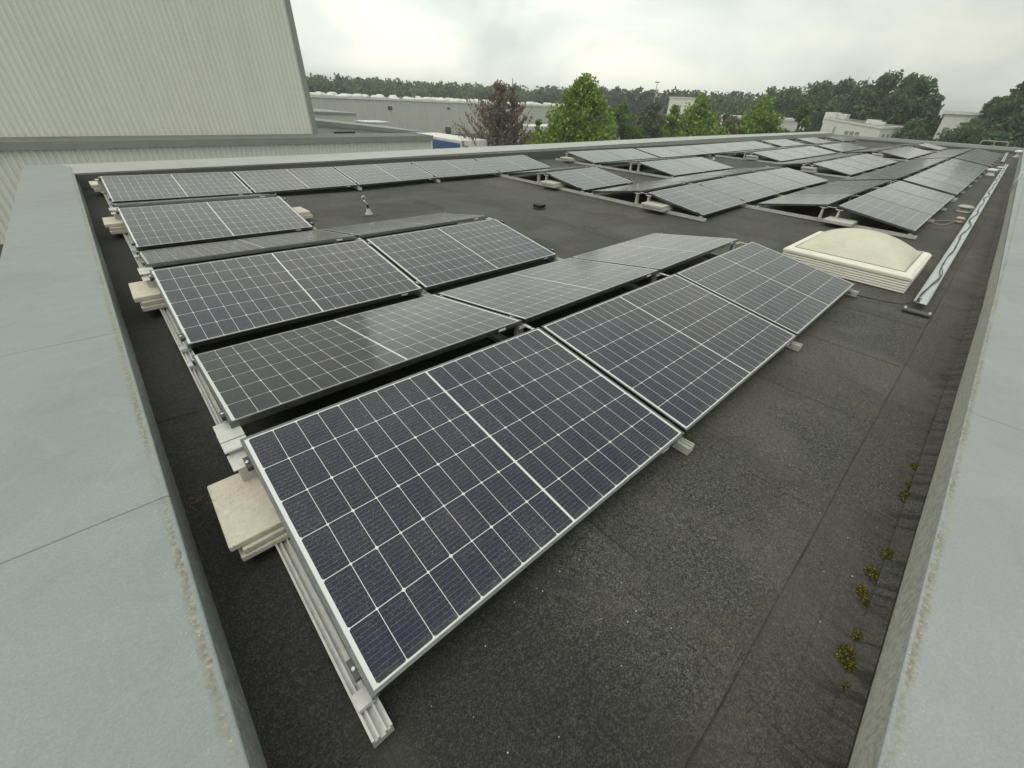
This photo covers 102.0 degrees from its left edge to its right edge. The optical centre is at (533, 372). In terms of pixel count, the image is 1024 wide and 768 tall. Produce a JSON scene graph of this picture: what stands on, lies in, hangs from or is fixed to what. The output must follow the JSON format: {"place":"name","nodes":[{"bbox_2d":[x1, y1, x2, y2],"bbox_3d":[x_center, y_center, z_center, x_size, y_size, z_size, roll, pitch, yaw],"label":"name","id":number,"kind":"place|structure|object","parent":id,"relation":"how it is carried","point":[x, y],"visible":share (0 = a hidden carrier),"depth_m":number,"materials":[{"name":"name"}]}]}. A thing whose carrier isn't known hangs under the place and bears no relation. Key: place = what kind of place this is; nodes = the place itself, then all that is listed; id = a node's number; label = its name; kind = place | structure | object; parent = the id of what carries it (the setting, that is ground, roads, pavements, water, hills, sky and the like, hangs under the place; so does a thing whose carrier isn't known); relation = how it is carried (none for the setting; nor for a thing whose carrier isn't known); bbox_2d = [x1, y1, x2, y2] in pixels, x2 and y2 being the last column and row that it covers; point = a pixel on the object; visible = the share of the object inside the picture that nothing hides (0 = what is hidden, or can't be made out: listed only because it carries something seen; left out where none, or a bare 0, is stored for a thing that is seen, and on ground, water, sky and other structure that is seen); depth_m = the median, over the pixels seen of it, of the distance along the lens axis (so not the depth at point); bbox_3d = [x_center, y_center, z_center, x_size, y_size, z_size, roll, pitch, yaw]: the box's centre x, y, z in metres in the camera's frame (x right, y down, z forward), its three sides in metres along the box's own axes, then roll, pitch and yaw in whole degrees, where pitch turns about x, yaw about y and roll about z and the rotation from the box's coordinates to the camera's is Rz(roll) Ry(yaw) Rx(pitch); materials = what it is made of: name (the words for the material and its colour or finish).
{"place":"outdoors","nodes":[
{"label":"outdoors","id":0,"kind":"place"},
{"bbox_2d":[0,134,521,256],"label":"yard","id":1,"kind":"structure","parent":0,"point":[465,135],"depth_m":74.45,"materials":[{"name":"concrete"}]},
{"bbox_2d":[0,0,317,136],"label":"corrugated hall","id":2,"kind":"structure","parent":1,"relation":"on","point":[138,67],"depth_m":19.91,"materials":[{"name":"metal"}]},
{"bbox_2d":[0,132,433,243],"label":"corrugated annex","id":3,"kind":"object","parent":1,"relation":"on","point":[17,154],"visible":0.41,"depth_m":19.44,"materials":[{"name":"metal"}]},
{"bbox_2d":[420,133,486,148],"bbox_3d":[-6.322,-17.188,33.489,2.530,3.243,8.883,-26,43,-37],"label":"box lorry","id":4,"kind":"object","parent":1,"relation":"on","point":[441,140],"visible":0.06,"depth_m":31.76,"materials":[{"name":"white paint"}]},
{"bbox_2d":[452,79,535,146],"bbox_3d":[-2.451,-19.062,33.052,8.737,7.204,8.274,-13,37,-23],"label":"broadleaf tree","id":5,"kind":"object","parent":1,"relation":"on","point":[492,119],"visible":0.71,"depth_m":31.74,"materials":[{"name":"brown plant"}]},
{"bbox_2d":[501,78,528,144],"bbox_3d":[-1.896,-19.615,33.847,3.087,7.302,3.050,-6,34,-13],"label":"pine tree","id":6,"kind":"object","parent":1,"relation":"on","point":[513,89],"visible":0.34,"depth_m":32.90,"materials":[{"name":"green plant"}]},
{"bbox_2d":[527,73,617,143],"bbox_3d":[2.807,-16.688,29.644,8.482,7.864,7.709,-26,43,-37],"label":"broadleaf tree","id":7,"kind":"object","parent":1,"relation":"on","point":[583,101],"visible":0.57,"depth_m":27.93,"materials":[{"name":"green plant"}]},
{"bbox_2d":[608,100,645,139],"bbox_3d":[8.715,-22.113,39.362,4.354,6.338,3.382,-1,33,-6],"label":"broadleaf tree","id":8,"kind":"object","parent":1,"relation":"on","point":[623,115],"visible":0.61,"depth_m":38.20,"materials":[{"name":"green plant"}]},
{"bbox_2d":[632,101,666,138],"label":"broadleaf tree","id":9,"kind":"object","parent":1,"relation":"on","point":[650,121],"visible":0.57,"depth_m":42.23,"materials":[{"name":"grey plant"}]},
{"bbox_2d":[663,104,686,137],"bbox_3d":[11.576,-19.545,35.814,3.549,6.192,3.665,-1,33,-5],"label":"broadleaf tree","id":10,"kind":"object","parent":1,"relation":"on","point":[672,117],"visible":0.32,"depth_m":34.50,"materials":[{"name":"green plant"}]},
{"bbox_2d":[660,92,729,137],"bbox_3d":[14.173,-20.383,36.565,7.820,7.340,6.751,-6,34,-14],"label":"broadleaf tree","id":11,"kind":"object","parent":1,"relation":"on","point":[698,116],"visible":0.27,"depth_m":34.92,"materials":[{"name":"green plant"}]},
{"bbox_2d":[731,94,784,133],"bbox_3d":[19.449,-20.428,36.806,6.952,7.257,5.327,-54,63,-52],"label":"broadleaf tree","id":12,"kind":"object","parent":1,"relation":"on","point":[757,120],"visible":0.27,"depth_m":35.10,"materials":[{"name":"green plant"}]},
{"bbox_2d":[783,103,812,132],"bbox_3d":[24.141,-20.885,38.248,4.465,6.842,3.898,-13,36,-22],"label":"broadleaf tree","id":13,"kind":"object","parent":1,"relation":"on","point":[800,114],"visible":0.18,"depth_m":37.02,"materials":[{"name":"green plant"}]},
{"bbox_2d":[313,109,356,122],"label":"flat shed","id":14,"kind":"structure","parent":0,"point":[334,115],"depth_m":43.16,"materials":[{"name":"metal"}]},
{"bbox_2d":[315,118,429,133],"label":"mono pitch shed","id":15,"kind":"structure","parent":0,"point":[325,126],"depth_m":32.33,"materials":[{"name":"grey metal"}]},
{"bbox_2d":[484,125,659,139],"bbox_3d":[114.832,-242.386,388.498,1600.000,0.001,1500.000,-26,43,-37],"label":"ground","id":16,"kind":"structure","parent":0,"point":[598,134],"depth_m":90.31,"materials":[{"name":"green plant"}]},
{"bbox_2d":[309,92,572,133],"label":"long warehouse","id":17,"kind":"structure","parent":16,"relation":"on","point":[432,114],"depth_m":73.12,"materials":[{"name":"white paint"}]},
{"bbox_2d":[306,72,609,104],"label":"forest","id":18,"kind":"object","parent":16,"relation":"on","point":[388,87],"visible":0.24,"depth_m":124.05,"materials":[{"name":"green plant"}]},
{"bbox_2d":[0,132,1023,767],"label":"flat roof building","id":19,"kind":"structure","parent":16,"relation":"on","point":[148,618],"depth_m":1.58,"materials":[{"name":"metal"}]},
{"bbox_2d":[95,177,394,747],"bbox_3d":[-3.642,-1.054,3.826,0.092,0.277,9.343,-26,43,-37],"label":"mounting rail","id":20,"kind":"object","parent":19,"relation":"on","point":[376,722],"visible":0.58,"depth_m":1.50,"materials":[{"name":"metal"}]},
{"bbox_2d":[139,302,166,311],"bbox_3d":[-2.953,-0.606,3.313,0.310,0.036,0.380,-25,43,-36],"label":"concrete paver","id":21,"kind":"object","parent":20,"relation":"on","point":[153,307],"visible":0.22,"depth_m":3.15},
{"bbox_2d":[141,298,164,306],"bbox_3d":[-2.952,-0.644,3.303,0.310,0.036,0.380,-27,44,-37],"label":"concrete paver","id":22,"kind":"object","parent":21,"relation":"on","point":[152,302],"visible":0.2,"depth_m":3.14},
{"bbox_2d":[129,281,161,302],"bbox_3d":[-2.976,-0.669,3.273,0.310,0.036,0.380,-25,43,-36],"label":"concrete paver","id":23,"kind":"object","parent":22,"relation":"on","point":[141,291],"visible":0.51,"depth_m":3.16,"materials":[{"name":"concrete"}]},
{"bbox_2d":[238,532,288,561],"bbox_3d":[-1.075,0.549,1.727,0.330,0.027,0.380,-25,43,-36],"label":"concrete paver","id":24,"kind":"object","parent":20,"relation":"on","point":[264,547],"visible":0.2,"depth_m":1.56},
{"bbox_2d":[242,526,285,553],"bbox_3d":[-1.075,0.519,1.722,0.330,0.027,0.380,-27,44,-37],"label":"concrete paver","id":25,"kind":"object","parent":24,"relation":"on","point":[257,543],"visible":0.2,"depth_m":1.55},
{"bbox_2d":[207,473,282,551],"bbox_3d":[-1.100,0.500,1.697,0.330,0.027,0.380,-25,43,-36],"label":"concrete paver","id":26,"kind":"object","parent":25,"relation":"on","point":[246,513],"visible":0.51,"depth_m":1.62,"materials":[{"name":"concrete"}]},
{"bbox_2d":[240,327,683,700],"bbox_3d":[-0.210,0.308,1.954,1.722,0.033,1.136,-25,51,-37],"label":"solar panel","id":27,"kind":"object","parent":20,"relation":"on","point":[422,514],"visible":1,"depth_m":1.71,"materials":[{"name":"glass"}]},
{"bbox_2d":[333,167,361,189],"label":"mounting rail","id":28,"kind":"object","parent":19,"relation":"on","point":[358,188],"visible":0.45,"depth_m":7.84,"materials":[{"name":"metal"}]},
{"bbox_2d":[233,167,357,193],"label":"solar panel","id":29,"kind":"object","parent":28,"relation":"on","point":[281,180],"visible":0.9,"depth_m":7.48,"materials":[{"name":"glass"}]},
{"bbox_2d":[335,162,437,185],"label":"solar panel","id":30,"kind":"object","parent":28,"relation":"on","point":[375,174],"visible":0.95,"depth_m":8.53,"materials":[{"name":"glass"}]},
{"bbox_2d":[232,172,694,454],"bbox_3d":[-2.386,-1.644,4.891,0.090,0.277,9.333,-26,43,-37],"label":"mounting rail","id":31,"kind":"object","parent":19,"relation":"on","point":[684,446],"visible":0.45,"depth_m":2.92,"materials":[{"name":"metal"}]},
{"bbox_2d":[99,172,252,202],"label":"solar panel","id":32,"kind":"object","parent":31,"relation":"on","point":[135,188],"visible":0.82,"depth_m":6.43,"materials":[{"name":"glass"}]},
{"bbox_2d":[114,194,276,207],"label":"solar panel","id":33,"kind":"object","parent":31,"relation":"on","point":[160,202],"visible":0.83,"depth_m":5.44,"materials":[{"name":"glass"}]},
{"bbox_2d":[116,197,313,249],"bbox_3d":[-3.788,-1.853,5.000,1.722,0.033,1.136,-25,51,-37],"label":"solar panel","id":34,"kind":"object","parent":31,"relation":"on","point":[155,226],"visible":0.96,"depth_m":4.88,"materials":[{"name":"glass"}]},
{"bbox_2d":[138,230,356,267],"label":"solar panel","id":35,"kind":"object","parent":31,"relation":"on","point":[185,254],"visible":0.92,"depth_m":4.03,"materials":[{"name":"glass"}]},
{"bbox_2d":[149,240,422,348],"bbox_3d":[-2.000,-0.766,3.482,1.722,0.033,1.136,-25,51,-37],"label":"solar panel","id":36,"kind":"object","parent":31,"relation":"on","point":[210,302],"visible":0.96,"depth_m":3.33,"materials":[{"name":"glass"}]},
{"bbox_2d":[191,294,521,428],"bbox_3d":[-1.093,-0.220,2.702,1.722,0.033,1.136,-25,33,-37],"label":"solar panel","id":37,"kind":"object","parent":31,"relation":"on","point":[247,382],"visible":0.97,"depth_m":2.49,"materials":[{"name":"glass"}]},
{"bbox_2d":[475,159,705,221],"bbox_3d":[0.511,-4.040,8.790,0.090,0.277,6.747,-26,43,-37],"label":"mounting rail","id":38,"kind":"object","parent":19,"relation":"on","point":[677,214],"visible":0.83,"depth_m":8.03,"materials":[{"name":"metal"}]},
{"bbox_2d":[412,159,500,178],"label":"solar panel","id":39,"kind":"object","parent":38,"relation":"on","point":[444,169],"visible":0.96,"depth_m":9.57,"materials":[{"name":"glass"}]},
{"bbox_2d":[474,155,551,173],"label":"solar panel","id":40,"kind":"object","parent":38,"relation":"on","point":[510,164],"visible":0.92,"depth_m":10.62,"materials":[{"name":"glass"}]},
{"bbox_2d":[545,167,632,190],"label":"solar panel","id":41,"kind":"object","parent":38,"relation":"on","point":[589,179],"visible":1,"depth_m":9.08,"materials":[{"name":"glass"}]},
{"bbox_2d":[592,182,687,192],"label":"solar panel","id":42,"kind":"object","parent":38,"relation":"on","point":[640,187],"visible":1,"depth_m":8.20,"materials":[{"name":"glass"}]},
{"bbox_2d":[647,183,746,216],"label":"solar panel","id":43,"kind":"object","parent":38,"relation":"on","point":[694,198],"visible":1,"depth_m":7.55,"materials":[{"name":"glass"}]},
{"bbox_2d":[445,212,802,350],"bbox_3d":[0.345,-1.355,4.692,0.090,0.277,5.077,-26,43,-37],"label":"mounting rail","id":44,"kind":"object","parent":19,"relation":"on","point":[794,345],"visible":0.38,"depth_m":4.00,"materials":[{"name":"metal"}]},
{"bbox_2d":[324,213,486,237],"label":"solar panel","id":45,"kind":"object","parent":44,"relation":"on","point":[364,230],"visible":0.84,"depth_m":5.11,"materials":[{"name":"glass"}]},
{"bbox_2d":[366,219,556,290],"bbox_3d":[-0.741,-1.363,4.537,1.722,0.034,1.136,-26,52,-37],"label":"solar panel","id":46,"kind":"object","parent":44,"relation":"on","point":[432,258],"visible":0.96,"depth_m":4.41,"materials":[{"name":"glass"}]},
{"bbox_2d":[437,258,659,323],"bbox_3d":[0.168,-0.817,3.758,1.722,0.034,1.136,-26,34,-37],"label":"solar panel","id":47,"kind":"object","parent":44,"relation":"on","point":[525,296],"visible":0.93,"depth_m":3.60,"materials":[{"name":"glass"}]},
{"bbox_2d":[571,233,738,272],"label":"solar panel","id":48,"kind":"object","parent":44,"relation":"on","point":[661,252],"visible":0.9,"depth_m":4.67,"materials":[{"name":"glass"}]},
{"bbox_2d":[541,274,796,434],"bbox_3d":[1.049,-0.289,3.009,1.722,0.034,1.136,-26,52,-37],"label":"solar panel","id":49,"kind":"object","parent":44,"relation":"on","point":[684,355],"visible":0.92,"depth_m":2.84,"materials":[{"name":"glass"}]},
{"bbox_2d":[676,241,854,337],"bbox_3d":[2.306,-0.905,4.051,1.722,0.032,1.136,-26,52,-36],"label":"solar panel","id":50,"kind":"object","parent":44,"relation":"on","point":[791,295],"visible":0.88,"depth_m":3.93,"materials":[{"name":"glass"}]},
{"bbox_2d":[526,155,917,239],"bbox_3d":[2.666,-4.134,9.060,0.090,0.277,9.333,-26,43,-37],"label":"mounting rail","id":51,"kind":"object","parent":19,"relation":"on","point":[891,233],"visible":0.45,"depth_m":7.14,"materials":[{"name":"metal"}]},
{"bbox_2d":[643,175,725,182],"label":"solar panel","id":52,"kind":"object","parent":51,"relation":"on","point":[690,179],"visible":0.91,"depth_m":9.33,"materials":[{"name":"glass"}]},
{"bbox_2d":[696,176,780,203],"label":"solar panel","id":53,"kind":"object","parent":51,"relation":"on","point":[742,189],"visible":0.92,"depth_m":8.62,"materials":[{"name":"glass"}]},
{"bbox_2d":[758,193,854,205],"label":"solar panel","id":54,"kind":"object","parent":51,"relation":"on","point":[808,199],"visible":1,"depth_m":7.78,"materials":[{"name":"glass"}]},
{"bbox_2d":[838,194,932,232],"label":"solar panel","id":55,"kind":"object","parent":51,"relation":"on","point":[891,214],"visible":1,"depth_m":7.03,"materials":[{"name":"glass"}]},
{"bbox_2d":[555,153,933,222],"bbox_3d":[3.915,-4.760,10.083,0.090,0.251,9.333,-26,43,-37],"label":"mounting rail","id":56,"kind":"object","parent":19,"relation":"on","point":[630,170],"visible":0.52,"depth_m":11.08,"materials":[{"name":"metal"}]},
{"bbox_2d":[566,150,628,163],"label":"solar panel","id":57,"kind":"object","parent":56,"relation":"on","point":[596,156],"visible":0.93,"depth_m":12.67,"materials":[{"name":"glass"}]},
{"bbox_2d":[638,159,706,176],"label":"solar panel","id":58,"kind":"object","parent":56,"relation":"on","point":[672,167],"visible":1,"depth_m":11.13,"materials":[{"name":"glass"}]},
{"bbox_2d":[734,171,806,193],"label":"solar panel","id":59,"kind":"object","parent":56,"relation":"on","point":[773,182],"visible":0.95,"depth_m":9.65,"materials":[{"name":"glass"}]},
{"bbox_2d":[794,186,874,194],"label":"solar panel","id":60,"kind":"object","parent":56,"relation":"on","point":[840,189],"visible":0.91,"depth_m":8.90,"materials":[{"name":"glass"}]},
{"bbox_2d":[865,186,944,214],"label":"solar panel","id":61,"kind":"object","parent":56,"relation":"on","point":[917,203],"visible":0.87,"depth_m":8.13,"materials":[{"name":"glass"}]},
{"bbox_2d":[633,159,946,210],"bbox_3d":[5.175,-5.379,11.123,0.090,0.251,9.333,-26,43,-37],"label":"mounting rail","id":62,"kind":"object","parent":19,"relation":"on","point":[943,209],"visible":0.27,"depth_m":9.35,"materials":[{"name":"metal"}]},
{"bbox_2d":[604,148,658,160],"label":"solar panel","id":63,"kind":"object","parent":62,"relation":"on","point":[631,154],"visible":0.93,"depth_m":13.76,"materials":[{"name":"glass"}]},
{"bbox_2d":[728,167,955,201],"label":"mounting rail","id":64,"kind":"object","parent":19,"relation":"on","point":[953,200],"visible":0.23,"depth_m":10.37,"materials":[{"name":"metal"}]},
{"bbox_2d":[673,157,733,171],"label":"solar panel","id":65,"kind":"object","parent":64,"relation":"on","point":[705,164],"visible":0.95,"depth_m":12.21,"materials":[{"name":"glass"}]},
{"bbox_2d":[764,167,828,186],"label":"solar panel","id":66,"kind":"object","parent":64,"relation":"on","point":[808,180],"visible":0.95,"depth_m":10.70,"materials":[{"name":"glass"}]},
{"bbox_2d":[820,180,891,186],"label":"solar panel","id":67,"kind":"object","parent":64,"relation":"on","point":[876,183],"visible":0.91,"depth_m":9.92,"materials":[{"name":"glass"}]},
{"bbox_2d":[885,181,954,204],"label":"solar panel","id":68,"kind":"object","parent":64,"relation":"on","point":[926,193],"visible":0.9,"depth_m":9.17,"materials":[{"name":"glass"}]},
{"bbox_2d":[715,152,971,186],"bbox_3d":[9.784,-7.002,13.968,0.090,0.251,7.663,-26,43,-37],"label":"mounting rail","id":69,"kind":"object","parent":19,"relation":"on","point":[743,158],"visible":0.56,"depth_m":15.11,"materials":[{"name":"metal"}]},
{"bbox_2d":[812,161,864,175],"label":"solar panel","id":70,"kind":"object","parent":69,"relation":"on","point":[840,168],"visible":1,"depth_m":12.97,"materials":[{"name":"glass"}]},
{"bbox_2d":[925,167,975,182],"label":"solar panel","id":71,"kind":"object","parent":69,"relation":"on","point":[959,176],"visible":0.9,"depth_m":12.52,"materials":[{"name":"glass"}]},
{"bbox_2d":[735,150,976,181],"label":"mounting rail","id":72,"kind":"object","parent":19,"relation":"on","point":[817,162],"visible":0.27,"depth_m":15.47,"materials":[{"name":"metal"}]},
{"bbox_2d":[751,150,796,161],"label":"solar panel","id":73,"kind":"object","parent":72,"relation":"on","point":[775,156],"visible":1,"depth_m":15.50,"materials":[{"name":"glass"}]},
{"bbox_2d":[829,158,877,171],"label":"solar panel","id":74,"kind":"object","parent":72,"relation":"on","point":[856,164],"visible":0.91,"depth_m":14.09,"materials":[{"name":"glass"}]},
{"bbox_2d":[782,228,931,292],"bbox_3d":[4.019,-1.538,5.118,1.348,0.420,1.308,-26,43,-37],"label":"dome skylight","id":75,"kind":"object","parent":19,"relation":"on","point":[879,259],"visible":0.94,"depth_m":4.78,"materials":[{"name":"beige plastic"}]},
{"bbox_2d":[765,164,965,193],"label":"mounting rail","id":76,"kind":"object","parent":19,"relation":"on","point":[841,176],"visible":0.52,"depth_m":12.59,"materials":[{"name":"metal"}]},
{"bbox_2d":[841,174,907,180],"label":"solar panel","id":77,"kind":"object","parent":76,"relation":"on","point":[877,177],"visible":0.93,"depth_m":11.07,"materials":[{"name":"glass"}]},
{"bbox_2d":[902,175,964,195],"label":"solar panel","id":78,"kind":"object","parent":76,"relation":"on","point":[936,185],"visible":1,"depth_m":10.34,"materials":[{"name":"glass"}]},
{"bbox_2d":[916,171,969,187],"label":"solar panel","id":79,"kind":"object","parent":76,"relation":"on","point":[945,179],"visible":0.88,"depth_m":11.48,"materials":[{"name":"glass"}]},
{"bbox_2d":[914,164,1007,304],"bbox_3d":[12.136,-4.843,11.023,23.221,0.156,0.110,-26,43,-37],"label":"cable tray","id":80,"kind":"object","parent":19,"relation":"on","point":[928,289],"visible":0.98,"depth_m":5.65,"materials":[{"name":"grey metal"}]},
{"bbox_2d":[592,85,758,126],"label":"pine wood","id":81,"kind":"object","parent":16,"relation":"on","point":[637,99],"visible":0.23,"depth_m":111.21,"materials":[{"name":"plant"}]},
{"bbox_2d":[767,86,805,117],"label":"dark tree","id":82,"kind":"object","parent":16,"relation":"on","point":[781,103],"visible":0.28,"depth_m":66.66,"materials":[{"name":"green plant"}]},
{"bbox_2d":[658,89,944,137],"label":"mixed wood","id":83,"kind":"object","parent":16,"relation":"on","point":[721,104],"visible":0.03,"depth_m":90.00,"materials":[{"name":"green plant"}]},
{"bbox_2d":[783,80,835,130],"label":"dark tree","id":84,"kind":"object","parent":16,"relation":"on","point":[811,95],"visible":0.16,"depth_m":63.06,"materials":[{"name":"green plant"}]},
{"bbox_2d":[804,76,858,131],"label":"dark tree","id":85,"kind":"object","parent":16,"relation":"on","point":[844,86],"visible":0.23,"depth_m":60.26,"materials":[{"name":"green plant"}]},
{"bbox_2d":[819,77,890,131],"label":"dark tree","id":86,"kind":"object","parent":16,"relation":"on","point":[865,87],"visible":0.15,"depth_m":56.84,"materials":[{"name":"green plant"}]},
{"bbox_2d":[851,69,903,119],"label":"dark tree","id":87,"kind":"object","parent":16,"relation":"on","point":[886,83],"visible":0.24,"depth_m":53.80,"materials":[{"name":"green plant"}]},
{"bbox_2d":[864,72,926,123],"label":"dark tree","id":88,"kind":"object","parent":16,"relation":"on","point":[891,99],"visible":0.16,"depth_m":51.40,"materials":[{"name":"green plant"}]},
{"bbox_2d":[893,117,924,138],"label":"bush","id":89,"kind":"object","parent":16,"relation":"on","point":[911,124],"visible":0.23,"depth_m":43.80,"materials":[{"name":"green plant"}]},
{"bbox_2d":[889,76,939,125],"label":"dark tree","id":90,"kind":"object","parent":16,"relation":"on","point":[908,105],"visible":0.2,"depth_m":48.70,"materials":[{"name":"green plant"}]},
{"bbox_2d":[910,93,945,140],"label":"dark tree","id":91,"kind":"object","parent":16,"relation":"on","point":[930,113],"visible":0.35,"depth_m":47.30,"materials":[{"name":"green plant"}]},
{"bbox_2d":[933,115,988,143],"bbox_3d":[37.887,-19.224,37.541,4.477,7.107,5.218,-26,43,-37],"label":"bush","id":92,"kind":"object","parent":16,"relation":"on","point":[969,132],"visible":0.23,"depth_m":36.04,"materials":[{"name":"green plant"}]},
{"bbox_2d":[959,95,1010,129],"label":"dark tree","id":93,"kind":"object","parent":16,"relation":"on","point":[988,104],"visible":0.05,"depth_m":43.12,"materials":[{"name":"green plant"}]},
{"bbox_2d":[971,129,1015,146],"bbox_3d":[38.148,-17.556,35.652,3.547,6.102,4.150,-26,43,-37],"label":"bush","id":94,"kind":"object","parent":16,"relation":"on","point":[998,136],"visible":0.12,"depth_m":34.14,"materials":[{"name":"green plant"}]},
{"bbox_2d":[975,81,1023,145],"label":"dark tree","id":95,"kind":"object","parent":16,"relation":"on","point":[1009,115],"visible":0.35,"depth_m":40.61,"materials":[{"name":"green plant"}]},
{"bbox_2d":[290,0,1023,117],"label":"sky","id":96,"kind":"structure","parent":0,"point":[974,49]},
{"bbox_2d":[666,97,696,129],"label":"white tower block","id":97,"kind":"structure","parent":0,"point":[681,101],"depth_m":59.72,"materials":[{"name":"paint"}]},
{"bbox_2d":[820,112,902,137],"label":"white office building","id":98,"kind":"structure","parent":0,"point":[837,123],"depth_m":45.46,"materials":[{"name":"paint"}]},
{"bbox_2d":[933,111,982,140],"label":"distant pale building","id":99,"kind":"structure","parent":0,"point":[951,120],"depth_m":46.08,"materials":[{"name":"white paint"}]},
{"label":"mounting rail","id":100,"kind":"object","parent":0,"visible":0},
{"bbox_2d":[635,147,686,157],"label":"solar panel","id":101,"kind":"object","parent":100,"relation":"on","point":[660,152],"visible":0.9,"depth_m":14.84,"materials":[{"name":"glass"}]},
{"bbox_2d":[663,146,708,156],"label":"solar panel","id":102,"kind":"object","parent":100,"relation":"on","point":[687,150],"visible":0.96,"depth_m":15.91,"materials":[{"name":"glass"}]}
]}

